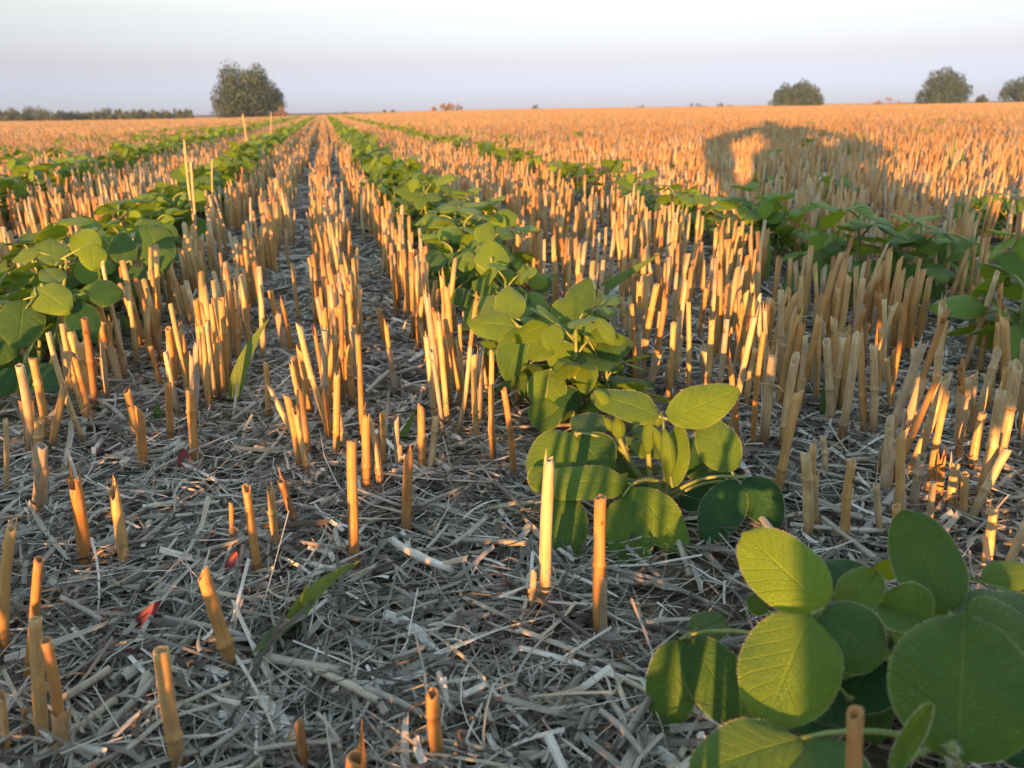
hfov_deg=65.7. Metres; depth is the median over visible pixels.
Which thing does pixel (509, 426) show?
stubble stalk
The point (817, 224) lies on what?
grass weed
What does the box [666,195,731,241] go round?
soybean plant
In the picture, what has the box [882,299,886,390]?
stubble stalk
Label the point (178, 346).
stubble stalk
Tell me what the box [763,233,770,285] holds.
grass weed
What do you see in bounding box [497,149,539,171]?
soybean plant
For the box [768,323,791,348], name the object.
stubble stalk
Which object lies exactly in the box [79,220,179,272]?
soybean plant
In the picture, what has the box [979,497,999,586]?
stubble stalk
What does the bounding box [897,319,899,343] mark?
stubble stalk
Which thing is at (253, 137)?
soybean plant
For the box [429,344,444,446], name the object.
stubble stalk
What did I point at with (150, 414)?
loose straw
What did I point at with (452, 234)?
soybean plant
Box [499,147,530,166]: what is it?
soybean plant
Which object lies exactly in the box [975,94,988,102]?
shrub
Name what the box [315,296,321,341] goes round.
stubble stalk
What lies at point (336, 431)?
stubble stalk
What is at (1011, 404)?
stubble stalk
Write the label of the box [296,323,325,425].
stubble stalk
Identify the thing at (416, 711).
loose straw
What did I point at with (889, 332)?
stubble stalk
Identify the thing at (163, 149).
soybean plant
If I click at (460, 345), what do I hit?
stubble stalk
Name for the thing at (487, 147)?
soybean plant
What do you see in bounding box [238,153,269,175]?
soybean plant
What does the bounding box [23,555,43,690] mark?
stubble stalk
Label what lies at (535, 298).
soybean plant
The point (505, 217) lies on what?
soybean plant
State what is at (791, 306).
stubble stalk
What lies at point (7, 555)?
stubble stalk
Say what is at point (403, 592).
loose straw
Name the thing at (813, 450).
stubble stalk
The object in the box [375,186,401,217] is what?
soybean plant
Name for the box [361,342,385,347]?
loose straw
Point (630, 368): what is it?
stubble stalk
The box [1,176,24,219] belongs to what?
soybean plant
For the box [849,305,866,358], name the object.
stubble stalk
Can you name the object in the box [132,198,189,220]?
soybean plant
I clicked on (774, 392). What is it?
loose straw
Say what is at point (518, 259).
soybean plant
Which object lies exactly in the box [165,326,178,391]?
stubble stalk
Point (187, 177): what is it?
stubble stalk
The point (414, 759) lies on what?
grass weed
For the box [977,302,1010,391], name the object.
stubble stalk
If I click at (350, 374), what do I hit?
stubble stalk
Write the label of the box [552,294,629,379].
soybean plant
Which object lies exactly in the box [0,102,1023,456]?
stubble
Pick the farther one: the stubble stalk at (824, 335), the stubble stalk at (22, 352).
the stubble stalk at (22, 352)
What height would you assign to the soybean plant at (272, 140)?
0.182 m
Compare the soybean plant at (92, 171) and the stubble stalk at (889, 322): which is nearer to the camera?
the stubble stalk at (889, 322)
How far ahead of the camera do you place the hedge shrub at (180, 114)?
88.11 m
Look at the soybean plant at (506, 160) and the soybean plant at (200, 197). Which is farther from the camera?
the soybean plant at (506, 160)
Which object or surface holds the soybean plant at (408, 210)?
on the ground
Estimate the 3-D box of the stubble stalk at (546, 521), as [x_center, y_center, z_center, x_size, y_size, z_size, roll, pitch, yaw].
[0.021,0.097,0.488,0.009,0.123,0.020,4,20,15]
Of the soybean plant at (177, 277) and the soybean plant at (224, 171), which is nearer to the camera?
the soybean plant at (177, 277)
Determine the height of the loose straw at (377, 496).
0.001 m
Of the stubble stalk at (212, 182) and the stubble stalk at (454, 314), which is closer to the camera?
the stubble stalk at (454, 314)
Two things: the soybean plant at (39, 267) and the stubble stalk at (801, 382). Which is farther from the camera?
the soybean plant at (39, 267)
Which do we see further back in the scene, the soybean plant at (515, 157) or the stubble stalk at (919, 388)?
the soybean plant at (515, 157)
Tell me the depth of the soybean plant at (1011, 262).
0.89 m
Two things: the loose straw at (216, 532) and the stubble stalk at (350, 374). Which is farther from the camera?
the stubble stalk at (350, 374)
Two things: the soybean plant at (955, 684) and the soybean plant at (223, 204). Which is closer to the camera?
the soybean plant at (955, 684)
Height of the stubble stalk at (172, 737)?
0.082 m
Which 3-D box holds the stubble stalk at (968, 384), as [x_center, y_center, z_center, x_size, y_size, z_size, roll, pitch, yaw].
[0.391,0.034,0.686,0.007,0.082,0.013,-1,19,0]
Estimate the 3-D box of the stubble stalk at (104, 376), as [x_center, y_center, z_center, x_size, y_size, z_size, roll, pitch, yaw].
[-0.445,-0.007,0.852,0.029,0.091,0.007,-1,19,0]
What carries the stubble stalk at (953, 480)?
on the ground
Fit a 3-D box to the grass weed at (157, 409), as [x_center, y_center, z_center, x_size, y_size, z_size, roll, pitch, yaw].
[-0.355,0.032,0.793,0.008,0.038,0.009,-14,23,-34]
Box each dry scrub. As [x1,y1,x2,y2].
[273,105,286,116]
[431,102,462,110]
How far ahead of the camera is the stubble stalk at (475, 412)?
0.72 m
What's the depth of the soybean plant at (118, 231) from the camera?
1.39 m
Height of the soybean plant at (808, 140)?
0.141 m
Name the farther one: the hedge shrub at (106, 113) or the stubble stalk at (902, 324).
the hedge shrub at (106, 113)
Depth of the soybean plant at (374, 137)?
4.91 m
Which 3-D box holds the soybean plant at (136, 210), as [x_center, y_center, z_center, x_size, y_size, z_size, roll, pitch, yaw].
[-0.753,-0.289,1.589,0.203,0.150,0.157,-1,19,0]
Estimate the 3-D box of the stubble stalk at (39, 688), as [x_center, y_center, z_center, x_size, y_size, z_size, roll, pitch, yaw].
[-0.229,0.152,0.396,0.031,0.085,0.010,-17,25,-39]
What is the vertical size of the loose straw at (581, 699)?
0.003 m
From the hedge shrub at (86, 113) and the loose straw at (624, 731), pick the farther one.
the hedge shrub at (86, 113)
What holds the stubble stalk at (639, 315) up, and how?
on the ground
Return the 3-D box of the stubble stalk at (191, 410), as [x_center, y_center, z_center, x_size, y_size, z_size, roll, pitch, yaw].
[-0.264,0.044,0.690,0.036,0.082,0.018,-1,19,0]
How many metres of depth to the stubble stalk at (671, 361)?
0.79 m
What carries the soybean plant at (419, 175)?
on the ground
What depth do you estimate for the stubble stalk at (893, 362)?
0.78 m
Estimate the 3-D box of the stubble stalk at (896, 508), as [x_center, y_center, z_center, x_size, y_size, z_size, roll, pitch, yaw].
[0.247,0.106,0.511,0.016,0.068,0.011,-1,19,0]
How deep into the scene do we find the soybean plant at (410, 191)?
1.68 m
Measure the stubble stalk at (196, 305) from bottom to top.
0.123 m
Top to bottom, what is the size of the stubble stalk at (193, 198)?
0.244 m
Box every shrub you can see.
[0,108,24,120]
[22,105,46,120]
[34,108,63,120]
[62,111,84,120]
[75,110,96,119]
[84,111,107,119]
[93,107,113,118]
[106,108,125,119]
[118,109,145,119]
[134,108,151,118]
[147,109,169,118]
[164,109,178,118]
[171,108,193,118]
[872,97,900,104]
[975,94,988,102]
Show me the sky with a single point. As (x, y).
(324, 56)
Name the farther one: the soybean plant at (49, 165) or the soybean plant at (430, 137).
the soybean plant at (430, 137)
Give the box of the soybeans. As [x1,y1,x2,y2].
[0,114,1004,156]
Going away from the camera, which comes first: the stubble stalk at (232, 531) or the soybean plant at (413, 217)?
the stubble stalk at (232, 531)
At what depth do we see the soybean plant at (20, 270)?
0.96 m
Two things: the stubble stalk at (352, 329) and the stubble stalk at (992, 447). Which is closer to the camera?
the stubble stalk at (992, 447)
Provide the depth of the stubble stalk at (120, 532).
0.53 m
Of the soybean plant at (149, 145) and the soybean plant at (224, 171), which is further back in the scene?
the soybean plant at (149, 145)
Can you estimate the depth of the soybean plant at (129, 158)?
3.68 m
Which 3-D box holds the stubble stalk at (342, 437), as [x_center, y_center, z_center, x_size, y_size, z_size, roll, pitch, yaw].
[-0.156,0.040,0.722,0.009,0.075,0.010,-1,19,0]
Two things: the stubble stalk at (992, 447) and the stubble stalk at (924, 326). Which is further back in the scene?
the stubble stalk at (924, 326)
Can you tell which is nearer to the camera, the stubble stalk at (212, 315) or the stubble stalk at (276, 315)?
the stubble stalk at (212, 315)
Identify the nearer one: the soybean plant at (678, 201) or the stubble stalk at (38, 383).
the stubble stalk at (38, 383)
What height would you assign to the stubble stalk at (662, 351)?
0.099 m
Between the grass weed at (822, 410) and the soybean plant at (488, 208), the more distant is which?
the soybean plant at (488, 208)
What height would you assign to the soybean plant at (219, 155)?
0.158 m
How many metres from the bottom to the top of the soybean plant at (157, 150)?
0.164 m
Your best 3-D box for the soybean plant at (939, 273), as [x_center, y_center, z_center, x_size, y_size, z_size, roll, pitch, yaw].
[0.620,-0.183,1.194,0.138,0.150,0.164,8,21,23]
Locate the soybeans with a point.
(283, 133)
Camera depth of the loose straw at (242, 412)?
0.80 m
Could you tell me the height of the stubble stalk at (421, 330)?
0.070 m
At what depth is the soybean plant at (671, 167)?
3.29 m
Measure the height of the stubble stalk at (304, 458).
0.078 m
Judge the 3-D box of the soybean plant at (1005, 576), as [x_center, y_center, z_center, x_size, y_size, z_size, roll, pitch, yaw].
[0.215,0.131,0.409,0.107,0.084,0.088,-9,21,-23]
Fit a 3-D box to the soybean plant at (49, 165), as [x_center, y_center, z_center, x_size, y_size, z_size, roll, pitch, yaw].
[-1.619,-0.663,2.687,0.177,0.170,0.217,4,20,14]
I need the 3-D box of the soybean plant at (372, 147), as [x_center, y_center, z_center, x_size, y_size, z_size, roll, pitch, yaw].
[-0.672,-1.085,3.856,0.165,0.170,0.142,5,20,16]
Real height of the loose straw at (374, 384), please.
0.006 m
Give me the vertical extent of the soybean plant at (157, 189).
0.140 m
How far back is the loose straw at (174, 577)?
0.49 m
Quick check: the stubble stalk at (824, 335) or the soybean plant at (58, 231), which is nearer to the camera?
the stubble stalk at (824, 335)
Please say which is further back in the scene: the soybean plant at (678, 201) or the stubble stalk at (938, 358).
the soybean plant at (678, 201)
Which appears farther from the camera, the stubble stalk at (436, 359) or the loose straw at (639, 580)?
the stubble stalk at (436, 359)
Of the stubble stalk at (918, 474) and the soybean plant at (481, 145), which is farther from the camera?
the soybean plant at (481, 145)
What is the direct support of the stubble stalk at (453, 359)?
on the ground
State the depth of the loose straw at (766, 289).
1.28 m
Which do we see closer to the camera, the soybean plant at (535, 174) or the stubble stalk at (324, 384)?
the stubble stalk at (324, 384)
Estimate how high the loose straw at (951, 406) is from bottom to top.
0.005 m
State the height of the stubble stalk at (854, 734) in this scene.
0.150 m
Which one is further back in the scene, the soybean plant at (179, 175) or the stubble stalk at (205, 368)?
the soybean plant at (179, 175)
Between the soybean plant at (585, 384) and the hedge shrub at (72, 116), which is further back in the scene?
the hedge shrub at (72, 116)
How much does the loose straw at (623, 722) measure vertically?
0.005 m
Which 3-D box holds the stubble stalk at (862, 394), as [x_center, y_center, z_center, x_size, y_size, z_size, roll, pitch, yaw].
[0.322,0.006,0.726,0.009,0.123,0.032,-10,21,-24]
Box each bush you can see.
[209,59,289,117]
[767,78,824,105]
[915,66,973,103]
[996,76,1023,101]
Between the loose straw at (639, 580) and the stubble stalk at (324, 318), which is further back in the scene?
the stubble stalk at (324, 318)
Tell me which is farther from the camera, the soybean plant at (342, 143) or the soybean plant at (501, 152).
the soybean plant at (342, 143)
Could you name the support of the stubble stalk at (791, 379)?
on the ground
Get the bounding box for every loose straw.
[20,530,43,587]
[34,395,67,428]
[34,528,74,547]
[58,594,105,622]
[66,639,117,677]
[87,511,172,519]
[90,397,126,420]
[91,538,153,549]
[112,697,158,736]
[122,565,185,633]
[122,699,184,753]
[131,505,178,545]
[135,557,203,641]
[145,404,164,419]
[151,681,232,721]
[152,522,199,534]
[163,616,257,641]
[182,462,221,482]
[199,723,245,757]
[200,536,248,552]
[201,529,235,537]
[229,396,264,421]
[232,667,299,699]
[253,427,286,463]
[254,738,342,751]
[257,652,344,672]
[261,536,343,550]
[300,667,381,704]
[315,711,342,751]
[340,613,390,623]
[342,523,367,548]
[343,481,401,506]
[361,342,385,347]
[364,364,398,394]
[364,684,424,717]
[376,363,425,377]
[387,536,455,573]
[389,584,428,610]
[390,644,428,660]
[396,598,439,617]
[420,486,464,507]
[425,523,449,549]
[436,670,456,715]
[444,747,505,762]
[451,513,489,543]
[459,680,489,697]
[460,537,539,545]
[481,697,499,741]
[486,620,522,634]
[491,479,526,513]
[510,724,539,737]
[515,626,638,673]
[517,645,645,683]
[518,423,569,427]
[527,740,581,760]
[536,596,622,659]
[548,687,604,708]
[573,698,597,745]
[598,707,647,761]
[607,701,627,728]
[608,564,653,586]
[615,673,645,692]
[645,617,689,623]
[732,337,777,405]
[756,474,801,487]
[761,285,777,298]
[790,522,885,532]
[816,469,878,484]
[821,515,882,563]
[822,425,878,455]
[837,396,901,422]
[946,383,972,411]
[950,365,999,385]
[998,467,1023,489]
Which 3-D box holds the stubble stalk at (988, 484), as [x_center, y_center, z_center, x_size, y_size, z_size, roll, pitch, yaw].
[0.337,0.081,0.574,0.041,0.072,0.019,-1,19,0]
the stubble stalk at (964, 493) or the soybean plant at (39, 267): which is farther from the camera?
the soybean plant at (39, 267)
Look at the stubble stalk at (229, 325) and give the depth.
1.01 m
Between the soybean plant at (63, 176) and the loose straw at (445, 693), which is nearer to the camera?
the loose straw at (445, 693)
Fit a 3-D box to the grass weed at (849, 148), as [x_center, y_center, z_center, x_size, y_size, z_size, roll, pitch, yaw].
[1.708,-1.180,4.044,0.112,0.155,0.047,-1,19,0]
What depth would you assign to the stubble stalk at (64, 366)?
0.87 m
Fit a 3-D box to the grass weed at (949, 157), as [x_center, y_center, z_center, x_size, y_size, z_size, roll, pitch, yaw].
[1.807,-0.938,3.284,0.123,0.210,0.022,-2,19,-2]
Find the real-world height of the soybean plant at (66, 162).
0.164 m
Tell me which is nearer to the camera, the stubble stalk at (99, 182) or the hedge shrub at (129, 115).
the stubble stalk at (99, 182)
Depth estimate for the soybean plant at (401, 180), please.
2.18 m
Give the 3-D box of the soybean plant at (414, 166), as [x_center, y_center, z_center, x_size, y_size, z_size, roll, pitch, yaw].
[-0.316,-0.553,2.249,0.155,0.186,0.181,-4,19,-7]
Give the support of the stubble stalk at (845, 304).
on the ground
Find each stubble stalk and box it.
[0,523,16,661]
[0,690,22,754]
[3,416,8,494]
[15,363,33,458]
[20,348,28,362]
[21,703,28,743]
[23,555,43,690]
[28,357,50,443]
[28,616,85,750]
[30,442,49,517]
[31,411,44,474]
[39,370,69,450]
[39,636,71,763]
[45,332,86,450]
[57,334,75,403]
[59,316,71,351]
[59,323,89,431]
[67,330,77,352]
[67,457,91,567]
[71,352,97,434]
[73,335,91,408]
[81,317,99,417]
[86,337,111,403]
[90,476,130,572]
[94,355,98,388]
[95,305,124,389]
[97,175,103,199]
[98,328,108,389]
[101,260,129,376]
[108,320,112,371]
[114,319,128,386]
[122,384,135,440]
[129,233,140,310]
[134,406,147,473]
[148,346,164,395]
[153,299,161,360]
[153,645,186,767]
[163,342,181,415]
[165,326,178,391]
[165,375,173,440]
[168,303,188,388]
[171,278,184,325]
[172,326,184,388]
[177,281,195,333]
[179,322,189,384]
[183,140,193,223]
[185,388,229,471]
[189,349,193,388]
[190,158,197,236]
[193,298,210,382]
[193,339,199,421]
[195,315,212,403]
[198,323,212,416]
[198,565,240,670]
[204,320,218,409]
[209,298,217,339]
[211,158,214,237]
[212,327,226,406]
[218,297,228,401]
[226,307,233,359]
[229,502,236,540]
[235,311,240,358]
[242,114,246,140]
[242,484,263,581]
[263,362,270,422]
[265,382,291,437]
[267,288,287,348]
[267,483,279,558]
[278,296,293,354]
[278,467,302,537]
[283,394,303,478]
[286,726,296,767]
[289,359,298,414]
[291,352,301,391]
[292,407,310,487]
[294,718,311,767]
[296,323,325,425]
[296,344,314,420]
[296,382,311,457]
[312,323,354,379]
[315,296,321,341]
[317,329,328,440]
[318,386,332,445]
[320,307,335,375]
[327,331,338,409]
[330,380,332,411]
[332,367,340,467]
[332,393,345,448]
[334,305,364,355]
[335,331,345,371]
[338,304,347,400]
[339,293,344,406]
[345,338,355,414]
[345,721,366,767]
[346,282,356,379]
[347,440,359,574]
[355,333,363,440]
[356,284,362,335]
[360,401,371,491]
[370,418,382,492]
[377,307,385,350]
[377,410,386,475]
[383,316,397,392]
[387,235,403,297]
[388,255,403,313]
[393,410,402,467]
[401,445,413,543]
[402,269,421,351]
[413,321,425,361]
[417,403,426,466]
[423,290,442,400]
[423,331,436,416]
[424,242,431,278]
[424,686,443,763]
[427,416,438,474]
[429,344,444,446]
[432,307,450,414]
[434,316,441,407]
[436,312,450,427]
[438,268,445,338]
[441,271,456,393]
[441,317,467,416]
[444,339,451,405]
[452,304,456,337]
[453,346,471,448]
[456,339,468,416]
[458,323,462,404]
[462,311,465,337]
[465,292,478,405]
[471,354,480,443]
[477,344,483,421]
[482,338,488,383]
[484,363,487,403]
[485,350,496,470]
[488,385,493,463]
[501,387,515,474]
[514,385,519,413]
[528,570,537,621]
[539,453,554,609]
[591,494,607,639]
[599,284,605,314]
[611,295,617,331]
[618,285,627,336]
[627,290,632,377]
[630,303,637,390]
[634,281,645,333]
[636,330,644,390]
[643,284,659,369]
[644,282,668,394]
[654,311,668,381]
[661,314,678,396]
[664,322,676,414]
[673,275,687,387]
[675,334,682,388]
[686,301,691,387]
[697,279,709,347]
[699,336,715,384]
[704,313,716,384]
[707,276,714,335]
[715,318,729,383]
[726,348,739,438]
[728,303,760,427]
[733,339,737,373]
[736,290,748,372]
[738,303,743,370]
[743,348,757,411]
[746,301,756,370]
[750,276,756,377]
[750,330,765,458]
[756,293,762,347]
[758,343,777,458]
[759,291,799,400]
[760,304,770,379]
[761,300,767,402]
[762,352,799,459]
[768,299,775,354]
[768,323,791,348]
[769,287,790,353]
[775,296,803,408]
[775,298,789,384]
[775,390,803,490]
[777,284,784,390]
[793,319,805,352]
[793,347,801,394]
[796,335,808,423]
[798,292,811,335]
[800,452,813,542]
[802,315,821,403]
[808,362,812,387]
[809,438,820,533]
[812,309,822,407]
[820,435,828,477]
[821,319,827,345]
[823,337,845,420]
[823,338,834,428]
[830,316,838,411]
[835,288,840,329]
[836,319,851,410]
[837,331,860,453]
[838,274,851,332]
[840,455,856,551]
[846,705,863,767]
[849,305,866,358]
[850,278,865,347]
[856,327,867,440]
[860,288,871,359]
[866,302,897,391]
[869,344,878,447]
[870,277,879,341]
[871,333,928,482]
[873,483,884,549]
[874,286,883,347]
[877,327,882,399]
[880,414,895,489]
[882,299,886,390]
[884,352,892,409]
[887,305,891,356]
[890,347,896,409]
[892,372,942,482]
[892,503,900,584]
[893,308,950,450]
[893,430,906,509]
[895,288,909,382]
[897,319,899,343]
[905,372,952,478]
[908,343,917,433]
[908,453,926,510]
[919,287,931,335]
[925,388,949,500]
[926,481,936,517]
[931,291,946,431]
[932,320,948,379]
[934,445,947,516]
[941,447,1011,534]
[945,452,959,522]
[952,356,969,453]
[953,436,964,471]
[955,322,1000,408]
[957,270,999,378]
[959,471,969,526]
[963,377,972,441]
[965,300,984,376]
[966,275,979,363]
[967,412,986,478]
[968,371,978,436]
[975,322,989,376]
[975,377,1006,504]
[976,346,1001,419]
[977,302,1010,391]
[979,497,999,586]
[993,279,1003,379]
[996,359,1022,474]
[999,303,1007,384]
[1001,367,1008,389]
[1004,360,1013,411]
[1005,517,1023,561]
[1016,335,1023,425]
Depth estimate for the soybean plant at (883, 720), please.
0.37 m
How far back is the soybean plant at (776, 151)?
3.49 m
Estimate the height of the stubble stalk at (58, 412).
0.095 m
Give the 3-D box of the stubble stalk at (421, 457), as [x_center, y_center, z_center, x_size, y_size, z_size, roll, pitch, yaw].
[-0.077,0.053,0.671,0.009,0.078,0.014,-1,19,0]
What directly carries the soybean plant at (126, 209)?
on the ground
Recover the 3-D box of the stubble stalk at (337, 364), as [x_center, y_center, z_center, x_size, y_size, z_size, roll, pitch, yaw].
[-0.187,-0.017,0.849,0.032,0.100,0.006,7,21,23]
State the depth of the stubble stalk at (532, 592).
0.48 m
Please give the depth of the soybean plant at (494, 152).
3.76 m
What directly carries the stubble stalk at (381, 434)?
on the ground
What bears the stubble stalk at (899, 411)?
on the ground
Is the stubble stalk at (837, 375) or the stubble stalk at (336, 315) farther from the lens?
the stubble stalk at (336, 315)
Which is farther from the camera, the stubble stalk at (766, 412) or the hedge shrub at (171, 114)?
the hedge shrub at (171, 114)
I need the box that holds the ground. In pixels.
[0,101,1023,767]
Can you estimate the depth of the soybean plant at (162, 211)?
1.78 m
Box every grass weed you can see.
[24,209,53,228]
[152,400,162,421]
[228,319,268,404]
[251,561,358,654]
[400,410,415,442]
[411,745,417,762]
[596,253,660,294]
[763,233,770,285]
[801,211,825,238]
[819,380,825,414]
[839,138,858,156]
[938,132,965,173]
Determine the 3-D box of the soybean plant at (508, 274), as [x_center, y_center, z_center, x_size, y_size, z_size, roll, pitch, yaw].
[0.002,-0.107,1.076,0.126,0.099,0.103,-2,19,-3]
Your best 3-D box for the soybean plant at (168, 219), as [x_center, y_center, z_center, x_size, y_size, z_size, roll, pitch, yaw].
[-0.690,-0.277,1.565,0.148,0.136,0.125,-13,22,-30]
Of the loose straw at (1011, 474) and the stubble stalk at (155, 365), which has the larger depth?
the stubble stalk at (155, 365)
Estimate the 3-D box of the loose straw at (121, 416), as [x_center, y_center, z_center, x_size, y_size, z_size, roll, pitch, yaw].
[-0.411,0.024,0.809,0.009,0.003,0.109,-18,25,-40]
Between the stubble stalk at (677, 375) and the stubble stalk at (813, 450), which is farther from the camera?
the stubble stalk at (677, 375)
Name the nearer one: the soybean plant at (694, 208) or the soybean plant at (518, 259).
the soybean plant at (518, 259)
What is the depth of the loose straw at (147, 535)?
0.57 m
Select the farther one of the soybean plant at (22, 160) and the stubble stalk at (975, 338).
the soybean plant at (22, 160)
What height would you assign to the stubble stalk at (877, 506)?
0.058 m
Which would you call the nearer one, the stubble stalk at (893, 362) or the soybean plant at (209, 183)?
the stubble stalk at (893, 362)
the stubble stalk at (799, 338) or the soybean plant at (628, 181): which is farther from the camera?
the soybean plant at (628, 181)
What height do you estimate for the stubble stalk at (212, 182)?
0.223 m
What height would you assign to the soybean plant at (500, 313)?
0.148 m
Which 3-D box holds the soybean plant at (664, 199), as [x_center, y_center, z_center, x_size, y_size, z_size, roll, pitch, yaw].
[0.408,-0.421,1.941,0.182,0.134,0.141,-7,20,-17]
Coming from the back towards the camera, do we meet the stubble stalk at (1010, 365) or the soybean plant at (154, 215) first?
the soybean plant at (154, 215)
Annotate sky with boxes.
[0,0,1023,115]
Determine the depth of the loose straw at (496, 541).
0.54 m
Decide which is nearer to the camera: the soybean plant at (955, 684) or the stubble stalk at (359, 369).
the soybean plant at (955, 684)
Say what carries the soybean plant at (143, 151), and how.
on the ground
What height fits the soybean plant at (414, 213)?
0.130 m
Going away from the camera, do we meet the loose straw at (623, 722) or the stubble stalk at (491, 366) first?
the loose straw at (623, 722)
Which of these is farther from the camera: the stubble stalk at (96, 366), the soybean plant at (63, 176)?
the soybean plant at (63, 176)
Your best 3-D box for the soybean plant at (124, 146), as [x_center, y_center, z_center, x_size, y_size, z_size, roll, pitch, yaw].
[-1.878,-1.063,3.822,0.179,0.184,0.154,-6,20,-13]
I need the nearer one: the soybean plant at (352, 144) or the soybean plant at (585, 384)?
the soybean plant at (585, 384)
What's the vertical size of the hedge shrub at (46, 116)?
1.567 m
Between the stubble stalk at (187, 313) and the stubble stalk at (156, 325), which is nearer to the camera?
the stubble stalk at (156, 325)
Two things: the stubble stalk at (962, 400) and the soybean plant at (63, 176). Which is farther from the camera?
the soybean plant at (63, 176)
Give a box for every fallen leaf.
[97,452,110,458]
[122,648,132,652]
[135,600,162,628]
[177,448,190,471]
[224,552,237,570]
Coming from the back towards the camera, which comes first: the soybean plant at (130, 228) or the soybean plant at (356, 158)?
the soybean plant at (356, 158)
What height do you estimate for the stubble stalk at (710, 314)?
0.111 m
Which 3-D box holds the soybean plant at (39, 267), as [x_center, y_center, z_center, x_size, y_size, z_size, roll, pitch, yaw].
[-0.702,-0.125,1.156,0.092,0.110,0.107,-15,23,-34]
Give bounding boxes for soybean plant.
[0,152,13,165]
[0,155,43,193]
[0,164,69,205]
[0,180,23,221]
[0,182,38,200]
[0,204,7,210]
[0,237,122,396]
[0,242,139,302]
[0,259,125,325]
[0,262,95,320]
[0,289,59,369]
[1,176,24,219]
[3,178,30,202]
[4,181,30,218]
[4,233,146,274]
[5,217,137,331]
[5,264,41,275]
[12,163,61,198]
[13,147,40,158]
[18,167,72,201]
[35,164,76,190]
[39,151,57,157]
[40,145,65,159]
[42,284,114,344]
[46,157,93,190]
[56,155,86,172]
[58,160,94,193]
[60,169,98,194]
[63,153,111,178]
[64,218,177,309]
[70,158,98,193]
[72,279,129,329]
[77,201,159,226]
[77,222,166,279]
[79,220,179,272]
[91,155,123,178]
[95,151,121,172]
[103,235,143,266]
[104,144,142,167]
[109,145,143,171]
[110,143,134,160]
[111,199,149,233]
[113,208,162,226]
[116,156,151,173]
[121,149,151,161]
[123,208,188,251]
[127,145,147,159]
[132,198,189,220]
[133,189,208,247]
[138,144,165,159]
[138,145,168,153]
[139,199,186,242]
[141,186,194,218]
[143,142,171,153]
[143,192,220,243]
[155,182,225,219]
[160,247,179,289]
[162,137,183,146]
[168,143,187,159]
[169,159,232,219]
[172,178,228,218]
[177,167,235,202]
[181,172,236,204]
[189,166,233,181]
[199,171,233,182]
[200,172,224,207]
[206,167,248,180]
[215,154,267,185]
[218,154,252,171]
[224,150,253,160]
[226,160,263,187]
[227,141,258,160]
[228,143,249,150]
[232,147,258,154]
[238,140,266,159]
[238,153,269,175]
[248,133,273,147]
[256,136,277,153]
[258,133,279,145]
[262,141,282,156]
[338,137,357,152]
[349,141,376,152]
[351,149,371,168]
[351,150,373,169]
[352,139,368,151]
[354,144,379,166]
[354,157,363,172]
[355,159,369,181]
[359,178,392,216]
[360,143,383,155]
[362,155,407,197]
[363,133,377,141]
[364,150,392,171]
[364,161,385,185]
[368,170,398,184]
[373,165,397,186]
[375,145,395,154]
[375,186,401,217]
[377,156,424,187]
[379,167,411,189]
[385,201,489,270]
[388,177,422,199]
[391,198,430,241]
[393,202,424,248]
[394,171,424,182]
[394,174,454,228]
[394,191,440,216]
[399,191,445,211]
[400,184,430,219]
[402,180,450,218]
[404,174,460,231]
[411,173,465,191]
[416,216,464,233]
[420,234,482,292]
[422,210,474,249]
[426,135,440,144]
[429,209,519,278]
[430,187,512,243]
[431,207,498,287]
[443,137,461,152]
[444,192,493,219]
[451,135,471,153]
[451,222,523,324]
[453,263,547,330]
[459,225,542,297]
[466,144,490,157]
[469,278,631,432]
[470,142,498,156]
[472,141,490,159]
[473,264,557,316]
[476,145,503,169]
[477,286,552,368]
[479,316,569,396]
[480,149,500,167]
[483,150,504,164]
[495,156,515,170]
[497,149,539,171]
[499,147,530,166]
[499,155,526,175]
[500,147,521,165]
[510,305,653,431]
[526,155,555,180]
[526,167,555,188]
[526,383,784,568]
[535,160,580,189]
[551,355,670,435]
[552,165,596,193]
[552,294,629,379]
[561,162,592,179]
[567,163,597,201]
[589,158,632,198]
[612,424,671,498]
[614,169,658,228]
[614,181,656,212]
[638,184,700,229]
[645,526,895,740]
[655,198,697,230]
[658,160,674,170]
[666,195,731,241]
[670,191,715,240]
[688,510,1023,767]
[706,193,793,256]
[708,183,799,254]
[735,193,818,270]
[735,206,791,251]
[747,171,786,192]
[764,149,782,167]
[778,223,888,292]
[782,230,867,286]
[802,138,817,155]
[806,182,834,195]
[810,201,925,309]
[813,174,860,203]
[831,593,906,745]
[872,559,1023,644]
[876,213,979,288]
[880,233,965,300]
[929,234,995,288]
[929,264,1023,359]
[942,196,1011,232]
[954,202,1005,240]
[969,230,1023,334]
[977,193,1023,241]
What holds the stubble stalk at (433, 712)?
on the ground
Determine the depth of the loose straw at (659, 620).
0.46 m
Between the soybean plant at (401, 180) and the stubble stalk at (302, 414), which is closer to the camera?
the stubble stalk at (302, 414)

